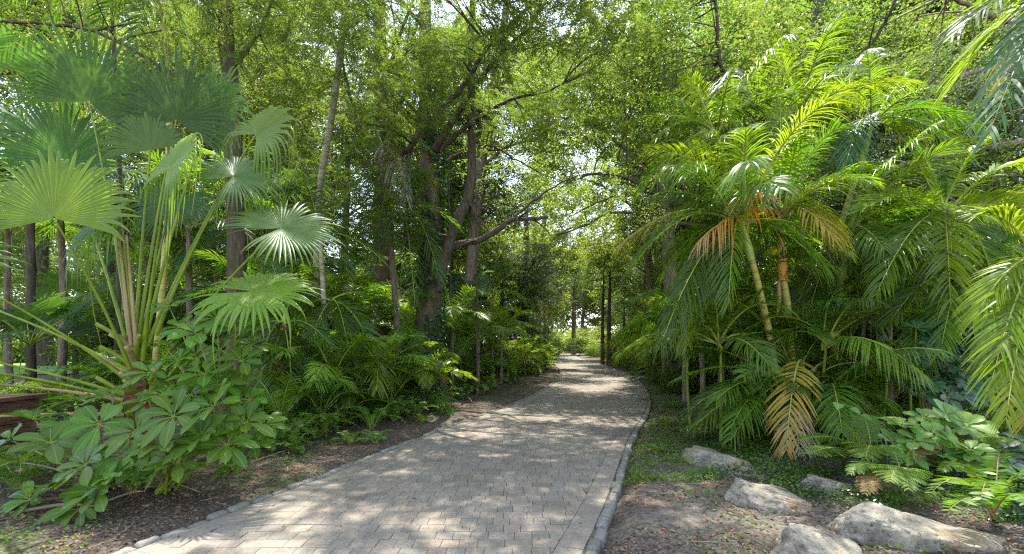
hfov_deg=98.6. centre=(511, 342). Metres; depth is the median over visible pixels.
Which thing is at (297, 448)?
sword fern
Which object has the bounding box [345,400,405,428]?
sword fern
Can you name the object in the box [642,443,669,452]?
sword fern
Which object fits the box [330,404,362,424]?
sword fern
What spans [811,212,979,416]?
feather palm
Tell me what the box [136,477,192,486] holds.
sword fern
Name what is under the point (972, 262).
shrub
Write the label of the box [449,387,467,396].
sword fern
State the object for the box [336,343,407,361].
feather palm
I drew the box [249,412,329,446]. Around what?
sword fern
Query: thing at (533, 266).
forest tree
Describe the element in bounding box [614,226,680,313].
forest tree
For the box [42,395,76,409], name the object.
sword fern
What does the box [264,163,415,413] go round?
feather palm
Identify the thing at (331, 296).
shrub
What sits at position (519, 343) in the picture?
feather palm
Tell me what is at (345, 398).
feather palm
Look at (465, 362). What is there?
feather palm
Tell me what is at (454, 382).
strap lily
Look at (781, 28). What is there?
broadleaf tree
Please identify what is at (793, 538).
rock
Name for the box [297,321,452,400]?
feather palm
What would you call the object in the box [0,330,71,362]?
shrub
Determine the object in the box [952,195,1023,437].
cane palm
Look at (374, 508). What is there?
path
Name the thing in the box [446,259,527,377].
feather palm
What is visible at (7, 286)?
feather palm
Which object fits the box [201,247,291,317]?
shrub
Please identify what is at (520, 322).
feather palm
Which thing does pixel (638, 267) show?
forest tree
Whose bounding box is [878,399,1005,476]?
umbrella shrub
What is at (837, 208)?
forest tree
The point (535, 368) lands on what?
sword fern
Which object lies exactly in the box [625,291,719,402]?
feather palm
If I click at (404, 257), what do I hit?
forest tree
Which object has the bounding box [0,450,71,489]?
sword fern
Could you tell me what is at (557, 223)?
arching tree
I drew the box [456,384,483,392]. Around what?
sword fern
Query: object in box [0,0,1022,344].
sky
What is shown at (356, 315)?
shrub
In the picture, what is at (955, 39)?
forest tree
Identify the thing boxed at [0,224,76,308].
forest tree
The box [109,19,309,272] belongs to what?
forest tree
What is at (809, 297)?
shrub
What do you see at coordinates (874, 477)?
lace fern
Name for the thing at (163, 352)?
feather palm
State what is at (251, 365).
feather palm
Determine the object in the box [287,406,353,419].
sword fern
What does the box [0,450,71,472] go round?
sword fern
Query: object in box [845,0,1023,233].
forest tree
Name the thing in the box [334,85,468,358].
feather palm
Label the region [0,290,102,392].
fan palm
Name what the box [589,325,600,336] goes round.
shrub
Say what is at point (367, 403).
sword fern
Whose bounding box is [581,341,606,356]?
shrub
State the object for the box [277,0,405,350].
slender palm
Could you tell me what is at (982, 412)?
feather palm
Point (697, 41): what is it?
forest tree
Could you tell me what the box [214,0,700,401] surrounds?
ivy tree
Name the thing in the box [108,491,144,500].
fallen branch
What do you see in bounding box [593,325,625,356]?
shrub
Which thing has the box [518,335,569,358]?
feather palm
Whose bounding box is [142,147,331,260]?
feather palm
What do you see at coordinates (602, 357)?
slim tree
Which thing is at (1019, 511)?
ground cover plants
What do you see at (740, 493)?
rock
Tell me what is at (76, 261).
forest tree
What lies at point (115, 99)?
fan palm
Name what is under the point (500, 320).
feather palm
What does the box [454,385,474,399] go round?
strap lily
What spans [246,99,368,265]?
forest tree
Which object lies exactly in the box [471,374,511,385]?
sword fern
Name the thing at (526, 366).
shrub
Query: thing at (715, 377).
shrub
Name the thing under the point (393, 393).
sword fern
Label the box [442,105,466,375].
sapling
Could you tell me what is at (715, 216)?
forest tree
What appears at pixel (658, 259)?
forest tree
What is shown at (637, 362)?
shrub
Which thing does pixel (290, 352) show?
feather palm
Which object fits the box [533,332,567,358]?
shrub
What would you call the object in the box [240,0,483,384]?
reddish tree
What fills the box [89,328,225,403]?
feather palm
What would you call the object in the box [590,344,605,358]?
shrub
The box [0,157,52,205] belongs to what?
feather palm
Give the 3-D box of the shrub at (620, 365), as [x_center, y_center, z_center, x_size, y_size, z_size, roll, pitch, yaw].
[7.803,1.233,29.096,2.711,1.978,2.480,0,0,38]
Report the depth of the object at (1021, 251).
8.36 m
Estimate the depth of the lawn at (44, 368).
24.28 m
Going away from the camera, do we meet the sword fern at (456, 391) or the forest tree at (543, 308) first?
the sword fern at (456, 391)
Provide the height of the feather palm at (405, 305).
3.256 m
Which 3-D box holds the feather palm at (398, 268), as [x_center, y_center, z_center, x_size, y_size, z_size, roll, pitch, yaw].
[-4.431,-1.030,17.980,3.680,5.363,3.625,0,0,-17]
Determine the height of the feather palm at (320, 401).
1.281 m
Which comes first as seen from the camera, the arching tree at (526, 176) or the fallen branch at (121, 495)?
the fallen branch at (121, 495)
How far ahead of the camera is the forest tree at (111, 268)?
27.62 m
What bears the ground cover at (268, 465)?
on the ground at (665, 513)
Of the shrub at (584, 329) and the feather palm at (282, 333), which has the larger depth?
the shrub at (584, 329)
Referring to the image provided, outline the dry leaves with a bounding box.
[0,418,1023,553]
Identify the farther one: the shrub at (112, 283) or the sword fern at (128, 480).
the shrub at (112, 283)
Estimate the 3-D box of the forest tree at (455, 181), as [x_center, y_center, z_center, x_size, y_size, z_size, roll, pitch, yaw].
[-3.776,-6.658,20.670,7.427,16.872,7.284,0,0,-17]
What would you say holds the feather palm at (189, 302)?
on the ground at (665, 513)
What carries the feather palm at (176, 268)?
on the ground at (665, 513)
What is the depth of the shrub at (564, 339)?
76.65 m
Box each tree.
[0,0,95,300]
[0,0,157,365]
[0,0,275,316]
[0,17,181,392]
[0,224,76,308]
[0,228,24,306]
[0,229,65,321]
[0,383,156,526]
[2,0,396,417]
[5,0,192,362]
[35,33,226,289]
[43,0,298,281]
[49,223,103,310]
[67,186,160,282]
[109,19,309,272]
[114,371,287,494]
[121,299,268,471]
[151,0,362,255]
[158,222,300,282]
[177,2,372,316]
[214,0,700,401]
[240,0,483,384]
[243,38,417,311]
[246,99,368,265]
[319,95,418,282]
[327,45,476,325]
[353,19,511,271]
[397,215,503,303]
[405,105,520,305]
[433,2,614,377]
[445,175,534,345]
[448,237,553,347]
[478,207,556,330]
[479,235,572,345]
[498,0,774,381]
[504,147,555,329]
[507,215,575,336]
[518,98,656,310]
[522,178,623,337]
[530,244,579,343]
[538,209,566,336]
[541,257,579,328]
[553,0,925,378]
[555,224,598,326]
[556,241,606,331]
[562,252,587,353]
[570,215,630,363]
[577,214,637,364]
[578,250,620,330]
[587,246,641,334]
[598,257,646,319]
[599,128,701,312]
[599,251,662,334]
[602,225,641,326]
[605,118,733,282]
[612,8,813,301]
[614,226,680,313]
[618,0,807,284]
[638,200,776,371]
[638,233,695,306]
[664,0,868,301]
[684,0,912,269]
[724,0,955,302]
[737,25,872,260]
[759,125,1009,273]
[767,0,1023,247]
[786,0,1023,239]
[795,0,998,198]
[828,0,1017,205]
[832,124,1023,213]
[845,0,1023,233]
[877,0,1023,197]
[891,0,1023,256]
[927,0,1022,183]
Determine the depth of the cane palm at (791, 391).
6.72 m
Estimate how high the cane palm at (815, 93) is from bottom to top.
7.576 m
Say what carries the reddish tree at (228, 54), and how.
on the ground at (665, 513)
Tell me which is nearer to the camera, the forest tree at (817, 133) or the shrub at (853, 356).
the shrub at (853, 356)
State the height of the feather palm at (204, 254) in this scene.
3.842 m
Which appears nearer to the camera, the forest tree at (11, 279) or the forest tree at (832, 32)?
the forest tree at (832, 32)
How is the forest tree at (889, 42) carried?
on the ground at (665, 513)
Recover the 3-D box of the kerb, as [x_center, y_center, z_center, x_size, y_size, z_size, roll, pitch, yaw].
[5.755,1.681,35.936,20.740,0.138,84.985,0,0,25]
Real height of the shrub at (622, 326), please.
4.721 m
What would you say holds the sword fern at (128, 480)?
on the ground at (665, 513)
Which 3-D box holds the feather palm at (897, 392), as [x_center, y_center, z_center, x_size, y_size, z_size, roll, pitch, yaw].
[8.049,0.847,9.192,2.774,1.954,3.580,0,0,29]
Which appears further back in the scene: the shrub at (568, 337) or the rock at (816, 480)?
the shrub at (568, 337)
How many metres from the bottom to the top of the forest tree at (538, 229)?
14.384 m
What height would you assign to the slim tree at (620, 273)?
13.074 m
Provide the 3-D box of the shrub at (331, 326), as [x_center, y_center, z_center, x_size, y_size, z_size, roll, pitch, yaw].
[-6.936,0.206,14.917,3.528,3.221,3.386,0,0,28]
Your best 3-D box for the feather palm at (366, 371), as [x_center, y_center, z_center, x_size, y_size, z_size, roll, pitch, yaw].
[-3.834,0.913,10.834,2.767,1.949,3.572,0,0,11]
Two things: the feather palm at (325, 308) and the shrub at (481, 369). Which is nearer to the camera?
the feather palm at (325, 308)
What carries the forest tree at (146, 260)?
on the ground at (665, 513)
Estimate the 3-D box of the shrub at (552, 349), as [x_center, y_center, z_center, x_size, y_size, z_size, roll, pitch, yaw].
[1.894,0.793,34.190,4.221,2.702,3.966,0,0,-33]
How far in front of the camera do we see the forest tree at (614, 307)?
47.48 m
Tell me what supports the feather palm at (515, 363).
on the ground at (665, 513)
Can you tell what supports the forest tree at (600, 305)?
on the ground at (665, 513)
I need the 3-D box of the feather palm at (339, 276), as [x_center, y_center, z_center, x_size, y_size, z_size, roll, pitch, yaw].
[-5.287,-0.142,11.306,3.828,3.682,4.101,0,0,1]
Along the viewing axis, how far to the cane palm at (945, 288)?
6.45 m
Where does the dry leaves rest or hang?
on the ground at (665, 513)
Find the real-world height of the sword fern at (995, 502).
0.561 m
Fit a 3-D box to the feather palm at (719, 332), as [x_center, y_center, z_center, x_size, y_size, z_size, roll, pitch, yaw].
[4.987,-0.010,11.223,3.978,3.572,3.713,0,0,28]
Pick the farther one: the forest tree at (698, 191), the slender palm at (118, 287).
the forest tree at (698, 191)
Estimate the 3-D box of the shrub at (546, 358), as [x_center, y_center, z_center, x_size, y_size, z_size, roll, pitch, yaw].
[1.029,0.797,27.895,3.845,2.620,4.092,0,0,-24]
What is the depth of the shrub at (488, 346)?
24.61 m
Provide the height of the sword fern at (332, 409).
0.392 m
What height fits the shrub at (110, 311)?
3.624 m
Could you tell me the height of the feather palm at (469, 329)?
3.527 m
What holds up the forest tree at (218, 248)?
on the ground at (665, 513)
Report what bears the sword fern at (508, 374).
on the ground at (665, 513)
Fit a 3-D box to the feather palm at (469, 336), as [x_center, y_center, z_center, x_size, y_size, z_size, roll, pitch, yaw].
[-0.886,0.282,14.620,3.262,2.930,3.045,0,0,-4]
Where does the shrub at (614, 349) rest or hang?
on the ground at (665, 513)
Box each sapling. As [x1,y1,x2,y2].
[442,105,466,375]
[451,123,517,395]
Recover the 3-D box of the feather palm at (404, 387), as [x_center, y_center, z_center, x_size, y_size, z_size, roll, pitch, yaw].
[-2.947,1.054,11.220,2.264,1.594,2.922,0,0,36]
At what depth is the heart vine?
5.67 m
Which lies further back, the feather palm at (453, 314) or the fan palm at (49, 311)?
the feather palm at (453, 314)
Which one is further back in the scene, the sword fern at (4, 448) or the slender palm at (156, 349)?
the slender palm at (156, 349)
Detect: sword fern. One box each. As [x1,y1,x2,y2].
[0,445,46,472]
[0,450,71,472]
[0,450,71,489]
[40,397,82,408]
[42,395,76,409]
[97,469,159,491]
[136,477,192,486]
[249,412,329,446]
[250,423,313,449]
[254,402,340,426]
[276,413,351,439]
[279,436,317,453]
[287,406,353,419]
[292,399,323,411]
[296,412,358,433]
[299,406,358,435]
[322,404,371,423]
[325,430,366,442]
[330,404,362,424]
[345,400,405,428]
[347,393,387,417]
[349,429,395,443]
[357,389,412,404]
[359,395,425,420]
[396,398,439,415]
[397,388,423,401]
[408,413,432,422]
[415,387,460,405]
[443,385,460,396]
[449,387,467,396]
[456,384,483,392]
[461,383,505,393]
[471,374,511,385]
[493,371,521,380]
[523,363,553,374]
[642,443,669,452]
[656,415,680,424]
[661,399,684,407]
[924,453,1023,519]
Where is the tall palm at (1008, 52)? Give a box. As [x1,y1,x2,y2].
[926,0,1023,158]
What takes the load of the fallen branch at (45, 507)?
on the ground at (665, 513)
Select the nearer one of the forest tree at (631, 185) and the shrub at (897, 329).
the shrub at (897, 329)
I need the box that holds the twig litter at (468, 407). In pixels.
[0,396,1022,553]
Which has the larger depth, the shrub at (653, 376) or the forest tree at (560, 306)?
the forest tree at (560, 306)
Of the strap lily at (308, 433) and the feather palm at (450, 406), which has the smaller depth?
the strap lily at (308, 433)
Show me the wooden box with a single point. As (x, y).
(10, 402)
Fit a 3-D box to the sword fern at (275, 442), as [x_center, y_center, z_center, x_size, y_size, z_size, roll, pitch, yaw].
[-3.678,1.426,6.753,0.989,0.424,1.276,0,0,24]
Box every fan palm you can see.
[0,15,344,471]
[0,266,115,385]
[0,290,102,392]
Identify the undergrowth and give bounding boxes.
[12,366,1023,455]
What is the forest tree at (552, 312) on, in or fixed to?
on the ground at (665, 513)
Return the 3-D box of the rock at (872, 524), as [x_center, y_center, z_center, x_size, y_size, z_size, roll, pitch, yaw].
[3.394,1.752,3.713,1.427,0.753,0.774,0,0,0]
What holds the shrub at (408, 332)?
on the ground at (665, 513)
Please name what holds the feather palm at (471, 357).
on the ground at (665, 513)
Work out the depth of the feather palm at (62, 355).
10.78 m
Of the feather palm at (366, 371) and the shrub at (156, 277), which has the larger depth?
the shrub at (156, 277)
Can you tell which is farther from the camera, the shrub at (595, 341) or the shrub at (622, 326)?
the shrub at (595, 341)
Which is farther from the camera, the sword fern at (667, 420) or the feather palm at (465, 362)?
the feather palm at (465, 362)
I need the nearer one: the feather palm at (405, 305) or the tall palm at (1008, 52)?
the tall palm at (1008, 52)
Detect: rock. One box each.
[681,445,764,478]
[724,477,812,514]
[768,523,861,553]
[800,474,866,494]
[826,501,1006,553]
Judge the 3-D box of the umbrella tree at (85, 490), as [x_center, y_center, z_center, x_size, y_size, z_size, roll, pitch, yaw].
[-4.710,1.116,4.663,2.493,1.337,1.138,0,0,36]
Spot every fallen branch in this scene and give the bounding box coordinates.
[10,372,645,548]
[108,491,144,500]
[144,485,199,492]
[251,442,315,462]
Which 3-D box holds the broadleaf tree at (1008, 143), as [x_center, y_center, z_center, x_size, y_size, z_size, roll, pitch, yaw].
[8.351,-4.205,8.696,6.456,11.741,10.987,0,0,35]
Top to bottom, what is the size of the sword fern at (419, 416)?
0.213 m
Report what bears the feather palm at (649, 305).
on the ground at (665, 513)
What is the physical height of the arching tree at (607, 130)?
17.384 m
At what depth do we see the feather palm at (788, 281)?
9.13 m
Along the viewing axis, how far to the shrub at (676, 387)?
14.33 m
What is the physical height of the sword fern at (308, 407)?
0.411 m
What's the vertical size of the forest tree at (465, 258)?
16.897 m
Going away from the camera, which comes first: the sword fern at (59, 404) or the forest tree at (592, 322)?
the sword fern at (59, 404)
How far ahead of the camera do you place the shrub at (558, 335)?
77.67 m
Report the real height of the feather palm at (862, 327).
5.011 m
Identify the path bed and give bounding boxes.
[136,379,647,553]
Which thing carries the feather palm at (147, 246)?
on the ground at (665, 513)
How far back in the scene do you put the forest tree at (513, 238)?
31.80 m
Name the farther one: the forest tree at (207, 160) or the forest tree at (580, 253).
the forest tree at (580, 253)
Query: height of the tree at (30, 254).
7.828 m
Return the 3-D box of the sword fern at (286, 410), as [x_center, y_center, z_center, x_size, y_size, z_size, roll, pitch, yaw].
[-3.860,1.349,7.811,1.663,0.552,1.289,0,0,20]
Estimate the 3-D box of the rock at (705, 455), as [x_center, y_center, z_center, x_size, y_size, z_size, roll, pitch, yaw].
[2.755,1.779,5.940,0.759,0.538,1.717,0,0,0]
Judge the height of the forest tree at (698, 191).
15.917 m
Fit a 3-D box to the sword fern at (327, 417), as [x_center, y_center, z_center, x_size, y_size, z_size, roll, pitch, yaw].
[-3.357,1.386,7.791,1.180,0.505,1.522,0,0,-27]
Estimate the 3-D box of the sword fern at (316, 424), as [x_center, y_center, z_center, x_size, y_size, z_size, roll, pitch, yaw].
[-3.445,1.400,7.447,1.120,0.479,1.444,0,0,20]
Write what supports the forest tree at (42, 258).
on the ground at (665, 513)
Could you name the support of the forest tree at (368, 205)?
on the ground at (665, 513)
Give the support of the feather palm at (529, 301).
on the ground at (665, 513)
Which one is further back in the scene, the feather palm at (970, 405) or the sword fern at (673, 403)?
the sword fern at (673, 403)
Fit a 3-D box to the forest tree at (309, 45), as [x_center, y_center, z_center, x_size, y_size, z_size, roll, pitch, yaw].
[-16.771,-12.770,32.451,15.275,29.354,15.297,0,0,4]
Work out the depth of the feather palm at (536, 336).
22.22 m
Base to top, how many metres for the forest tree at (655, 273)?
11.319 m
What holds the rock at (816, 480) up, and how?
on the ground at (665, 513)
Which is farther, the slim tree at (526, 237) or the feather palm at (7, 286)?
the slim tree at (526, 237)
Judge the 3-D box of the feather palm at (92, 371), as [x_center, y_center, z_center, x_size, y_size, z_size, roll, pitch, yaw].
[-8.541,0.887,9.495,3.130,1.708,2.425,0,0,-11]
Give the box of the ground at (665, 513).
[0,347,1023,553]
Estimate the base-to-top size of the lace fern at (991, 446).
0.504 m
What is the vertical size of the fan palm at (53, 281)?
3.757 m
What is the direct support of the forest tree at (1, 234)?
on the ground at (665, 513)
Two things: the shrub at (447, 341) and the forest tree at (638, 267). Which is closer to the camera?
the shrub at (447, 341)
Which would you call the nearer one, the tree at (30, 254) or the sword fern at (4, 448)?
the sword fern at (4, 448)
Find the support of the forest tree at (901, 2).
on the ground at (665, 513)
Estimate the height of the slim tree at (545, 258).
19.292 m
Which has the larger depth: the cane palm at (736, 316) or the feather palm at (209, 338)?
the feather palm at (209, 338)
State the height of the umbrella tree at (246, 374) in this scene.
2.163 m
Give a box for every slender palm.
[9,0,172,404]
[82,0,223,407]
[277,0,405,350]
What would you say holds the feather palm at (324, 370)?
on the ground at (665, 513)
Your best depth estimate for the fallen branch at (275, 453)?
6.34 m
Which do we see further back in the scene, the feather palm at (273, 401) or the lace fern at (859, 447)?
the feather palm at (273, 401)
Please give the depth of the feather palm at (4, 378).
7.77 m
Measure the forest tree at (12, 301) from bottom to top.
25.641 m
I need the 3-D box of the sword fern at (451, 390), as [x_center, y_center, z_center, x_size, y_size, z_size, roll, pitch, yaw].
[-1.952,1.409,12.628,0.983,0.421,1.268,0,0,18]
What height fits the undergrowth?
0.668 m
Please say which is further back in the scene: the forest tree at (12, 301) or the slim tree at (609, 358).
the forest tree at (12, 301)
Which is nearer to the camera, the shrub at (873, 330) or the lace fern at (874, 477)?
the lace fern at (874, 477)
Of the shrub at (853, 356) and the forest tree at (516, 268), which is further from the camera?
the forest tree at (516, 268)
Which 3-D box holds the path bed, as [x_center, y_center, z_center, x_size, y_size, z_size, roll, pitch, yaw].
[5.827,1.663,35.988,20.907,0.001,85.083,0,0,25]
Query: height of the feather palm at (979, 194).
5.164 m
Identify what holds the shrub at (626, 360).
on the ground at (665, 513)
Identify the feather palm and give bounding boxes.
[0,137,201,399]
[0,153,212,354]
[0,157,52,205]
[0,157,115,388]
[0,371,80,396]
[40,345,198,418]
[66,342,220,404]
[79,149,278,397]
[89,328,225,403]
[96,218,225,318]
[122,345,251,413]
[134,231,264,346]
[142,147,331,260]
[170,249,372,405]
[189,354,303,393]
[201,259,369,404]
[211,216,355,323]
[211,343,336,415]
[222,334,365,412]
[228,371,339,446]
[229,256,340,413]
[238,323,422,421]
[250,331,339,404]
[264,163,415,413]
[281,373,383,437]
[287,360,416,422]
[289,274,415,363]
[297,240,373,330]
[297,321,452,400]
[306,344,417,395]
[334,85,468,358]
[334,288,463,353]
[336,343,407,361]
[338,362,432,426]
[358,255,445,323]
[358,353,441,412]
[371,344,478,408]
[394,356,461,416]
[403,283,506,390]
[404,350,475,371]
[412,299,492,381]
[445,260,499,304]
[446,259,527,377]
[446,309,534,389]
[446,345,511,384]
[458,305,540,383]
[478,305,540,372]
[481,334,537,373]
[483,346,542,381]
[493,280,547,340]
[503,334,553,374]
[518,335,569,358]
[613,293,695,384]
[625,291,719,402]
[625,354,661,380]
[634,291,752,415]
[639,275,776,406]
[648,263,861,419]
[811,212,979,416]
[815,218,937,379]
[825,342,1002,405]
[833,191,1022,402]
[878,355,1023,435]
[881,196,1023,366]
[894,345,1023,437]
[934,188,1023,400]
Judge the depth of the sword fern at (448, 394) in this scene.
11.05 m
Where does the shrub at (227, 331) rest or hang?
on the ground at (665, 513)
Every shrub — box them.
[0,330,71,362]
[36,288,193,387]
[39,271,249,392]
[70,272,142,336]
[114,267,208,324]
[192,265,250,347]
[193,287,279,348]
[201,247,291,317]
[259,305,348,346]
[291,264,352,331]
[329,302,391,336]
[350,260,415,325]
[392,317,414,353]
[408,317,486,377]
[445,347,491,380]
[457,321,519,355]
[480,337,524,374]
[503,345,546,374]
[507,336,555,368]
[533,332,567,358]
[537,337,558,361]
[549,329,565,347]
[553,330,581,350]
[560,328,597,352]
[565,328,599,355]
[570,326,594,349]
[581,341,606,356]
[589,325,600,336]
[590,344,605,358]
[592,329,614,347]
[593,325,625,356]
[597,328,633,364]
[605,333,651,369]
[611,314,634,337]
[611,350,632,367]
[613,309,649,351]
[622,350,654,375]
[624,321,656,366]
[626,321,690,378]
[642,360,679,384]
[644,301,733,387]
[650,362,711,394]
[674,331,770,395]
[713,299,860,396]
[747,282,893,401]
[766,253,851,368]
[814,286,974,403]
[856,275,1022,400]
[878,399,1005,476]
[901,320,995,437]
[912,244,1020,315]
[970,229,1023,333]
[979,432,1023,479]
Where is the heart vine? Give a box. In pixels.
[833,402,871,459]
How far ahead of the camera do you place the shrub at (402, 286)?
25.57 m
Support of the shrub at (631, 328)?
on the ground at (665, 513)
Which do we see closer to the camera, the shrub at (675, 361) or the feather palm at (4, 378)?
the feather palm at (4, 378)
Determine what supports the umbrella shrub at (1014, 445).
on the ground at (665, 513)
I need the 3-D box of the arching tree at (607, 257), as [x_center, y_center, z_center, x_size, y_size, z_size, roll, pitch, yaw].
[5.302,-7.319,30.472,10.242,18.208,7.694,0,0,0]
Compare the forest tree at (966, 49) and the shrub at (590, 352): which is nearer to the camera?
the forest tree at (966, 49)
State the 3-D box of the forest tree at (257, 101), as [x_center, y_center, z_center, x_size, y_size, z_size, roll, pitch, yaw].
[-9.041,-5.160,16.810,7.128,13.698,7.139,0,0,23]
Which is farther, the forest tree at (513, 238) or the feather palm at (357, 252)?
the forest tree at (513, 238)
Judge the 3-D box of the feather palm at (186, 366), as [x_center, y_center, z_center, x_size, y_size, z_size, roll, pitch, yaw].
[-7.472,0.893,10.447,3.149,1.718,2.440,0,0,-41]
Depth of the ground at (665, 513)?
4.68 m
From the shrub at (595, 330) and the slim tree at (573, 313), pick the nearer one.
the slim tree at (573, 313)
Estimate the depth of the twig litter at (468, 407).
4.61 m
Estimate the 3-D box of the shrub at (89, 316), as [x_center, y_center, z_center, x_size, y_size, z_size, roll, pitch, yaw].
[-10.468,-0.120,12.894,4.463,4.076,4.284,0,0,28]
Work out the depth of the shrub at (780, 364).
12.13 m
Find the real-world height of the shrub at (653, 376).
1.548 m
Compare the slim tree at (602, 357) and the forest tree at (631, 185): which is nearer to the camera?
the forest tree at (631, 185)
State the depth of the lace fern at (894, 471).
4.32 m
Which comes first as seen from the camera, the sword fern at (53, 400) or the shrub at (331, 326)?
the sword fern at (53, 400)
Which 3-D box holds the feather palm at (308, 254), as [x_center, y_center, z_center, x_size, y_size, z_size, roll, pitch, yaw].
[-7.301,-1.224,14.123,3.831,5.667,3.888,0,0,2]
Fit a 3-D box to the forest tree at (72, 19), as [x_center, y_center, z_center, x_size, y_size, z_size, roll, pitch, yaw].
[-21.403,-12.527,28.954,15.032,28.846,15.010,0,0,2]
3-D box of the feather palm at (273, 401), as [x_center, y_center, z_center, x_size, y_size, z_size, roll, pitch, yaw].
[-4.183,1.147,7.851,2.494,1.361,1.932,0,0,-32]
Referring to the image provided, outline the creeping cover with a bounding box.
[623,386,770,487]
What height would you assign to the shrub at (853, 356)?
4.201 m
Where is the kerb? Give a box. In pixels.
[111,355,651,553]
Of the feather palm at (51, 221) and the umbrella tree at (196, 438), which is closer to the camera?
the umbrella tree at (196, 438)
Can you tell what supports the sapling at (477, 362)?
on the ground at (665, 513)
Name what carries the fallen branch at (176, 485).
on the ground at (665, 513)
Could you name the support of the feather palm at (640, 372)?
on the ground at (665, 513)
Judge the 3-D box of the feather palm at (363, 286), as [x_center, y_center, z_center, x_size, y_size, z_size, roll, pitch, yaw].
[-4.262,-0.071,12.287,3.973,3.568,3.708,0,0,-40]
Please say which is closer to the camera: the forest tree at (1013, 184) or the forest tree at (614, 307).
the forest tree at (1013, 184)
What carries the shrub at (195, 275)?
on the ground at (665, 513)
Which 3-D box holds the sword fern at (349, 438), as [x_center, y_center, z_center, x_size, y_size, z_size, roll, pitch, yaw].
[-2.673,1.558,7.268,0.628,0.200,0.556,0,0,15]
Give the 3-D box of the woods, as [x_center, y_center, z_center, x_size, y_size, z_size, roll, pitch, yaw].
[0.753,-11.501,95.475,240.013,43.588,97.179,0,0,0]
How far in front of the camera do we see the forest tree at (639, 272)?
33.74 m
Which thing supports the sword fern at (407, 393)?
on the ground at (665, 513)
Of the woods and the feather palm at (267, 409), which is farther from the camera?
the woods
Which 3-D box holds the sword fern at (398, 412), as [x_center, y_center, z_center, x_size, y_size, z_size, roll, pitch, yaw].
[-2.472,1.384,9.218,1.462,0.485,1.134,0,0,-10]
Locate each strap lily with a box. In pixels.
[299,419,322,438]
[447,374,469,390]
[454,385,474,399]
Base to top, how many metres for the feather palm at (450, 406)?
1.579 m
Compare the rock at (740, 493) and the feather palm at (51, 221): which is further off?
the feather palm at (51, 221)
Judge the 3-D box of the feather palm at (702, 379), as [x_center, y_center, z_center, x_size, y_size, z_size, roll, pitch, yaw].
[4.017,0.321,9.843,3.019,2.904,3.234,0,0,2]
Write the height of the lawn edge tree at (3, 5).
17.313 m
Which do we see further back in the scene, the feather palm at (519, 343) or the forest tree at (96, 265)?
the forest tree at (96, 265)
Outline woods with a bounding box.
[0,178,1019,340]
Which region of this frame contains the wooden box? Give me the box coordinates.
[0,393,47,448]
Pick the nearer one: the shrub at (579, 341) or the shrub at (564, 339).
the shrub at (579, 341)
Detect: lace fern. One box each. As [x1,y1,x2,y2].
[794,414,899,469]
[845,438,957,495]
[845,445,932,492]
[934,436,1013,468]
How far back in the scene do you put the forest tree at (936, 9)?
22.58 m
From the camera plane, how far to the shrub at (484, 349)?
21.74 m
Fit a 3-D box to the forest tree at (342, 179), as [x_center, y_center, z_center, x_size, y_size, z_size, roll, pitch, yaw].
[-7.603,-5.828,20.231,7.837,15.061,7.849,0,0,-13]
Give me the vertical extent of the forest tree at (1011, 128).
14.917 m
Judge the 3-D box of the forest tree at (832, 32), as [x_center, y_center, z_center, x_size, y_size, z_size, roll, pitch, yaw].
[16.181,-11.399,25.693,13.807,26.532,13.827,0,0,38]
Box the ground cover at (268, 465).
[0,370,1023,553]
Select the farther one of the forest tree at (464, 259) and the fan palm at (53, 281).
the forest tree at (464, 259)
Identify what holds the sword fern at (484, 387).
on the ground at (665, 513)
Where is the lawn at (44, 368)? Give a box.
[0,358,94,373]
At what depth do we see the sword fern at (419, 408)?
9.64 m
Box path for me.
[126,354,646,553]
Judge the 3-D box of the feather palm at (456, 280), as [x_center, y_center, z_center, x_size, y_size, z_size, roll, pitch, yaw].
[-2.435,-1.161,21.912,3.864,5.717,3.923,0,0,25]
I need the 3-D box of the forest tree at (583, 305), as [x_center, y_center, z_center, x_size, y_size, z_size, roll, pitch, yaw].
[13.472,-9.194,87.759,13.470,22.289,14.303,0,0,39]
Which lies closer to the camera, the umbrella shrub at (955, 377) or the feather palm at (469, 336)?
the umbrella shrub at (955, 377)
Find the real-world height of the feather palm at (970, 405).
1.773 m
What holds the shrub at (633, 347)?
on the ground at (665, 513)
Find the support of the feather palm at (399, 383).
on the ground at (665, 513)
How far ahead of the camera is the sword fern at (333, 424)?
7.88 m
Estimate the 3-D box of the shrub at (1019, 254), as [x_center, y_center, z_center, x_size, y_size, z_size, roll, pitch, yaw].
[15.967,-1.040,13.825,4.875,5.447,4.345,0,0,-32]
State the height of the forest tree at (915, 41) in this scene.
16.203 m
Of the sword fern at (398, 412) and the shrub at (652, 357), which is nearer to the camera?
the sword fern at (398, 412)
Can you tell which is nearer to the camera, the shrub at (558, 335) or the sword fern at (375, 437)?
the sword fern at (375, 437)
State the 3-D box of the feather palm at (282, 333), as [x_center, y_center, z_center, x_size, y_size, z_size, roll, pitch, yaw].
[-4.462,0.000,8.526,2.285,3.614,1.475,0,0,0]
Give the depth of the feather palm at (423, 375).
10.64 m
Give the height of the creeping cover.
0.209 m
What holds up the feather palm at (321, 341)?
on the ground at (665, 513)
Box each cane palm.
[606,227,1000,443]
[613,89,1007,462]
[617,8,990,426]
[840,135,1023,406]
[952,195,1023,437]

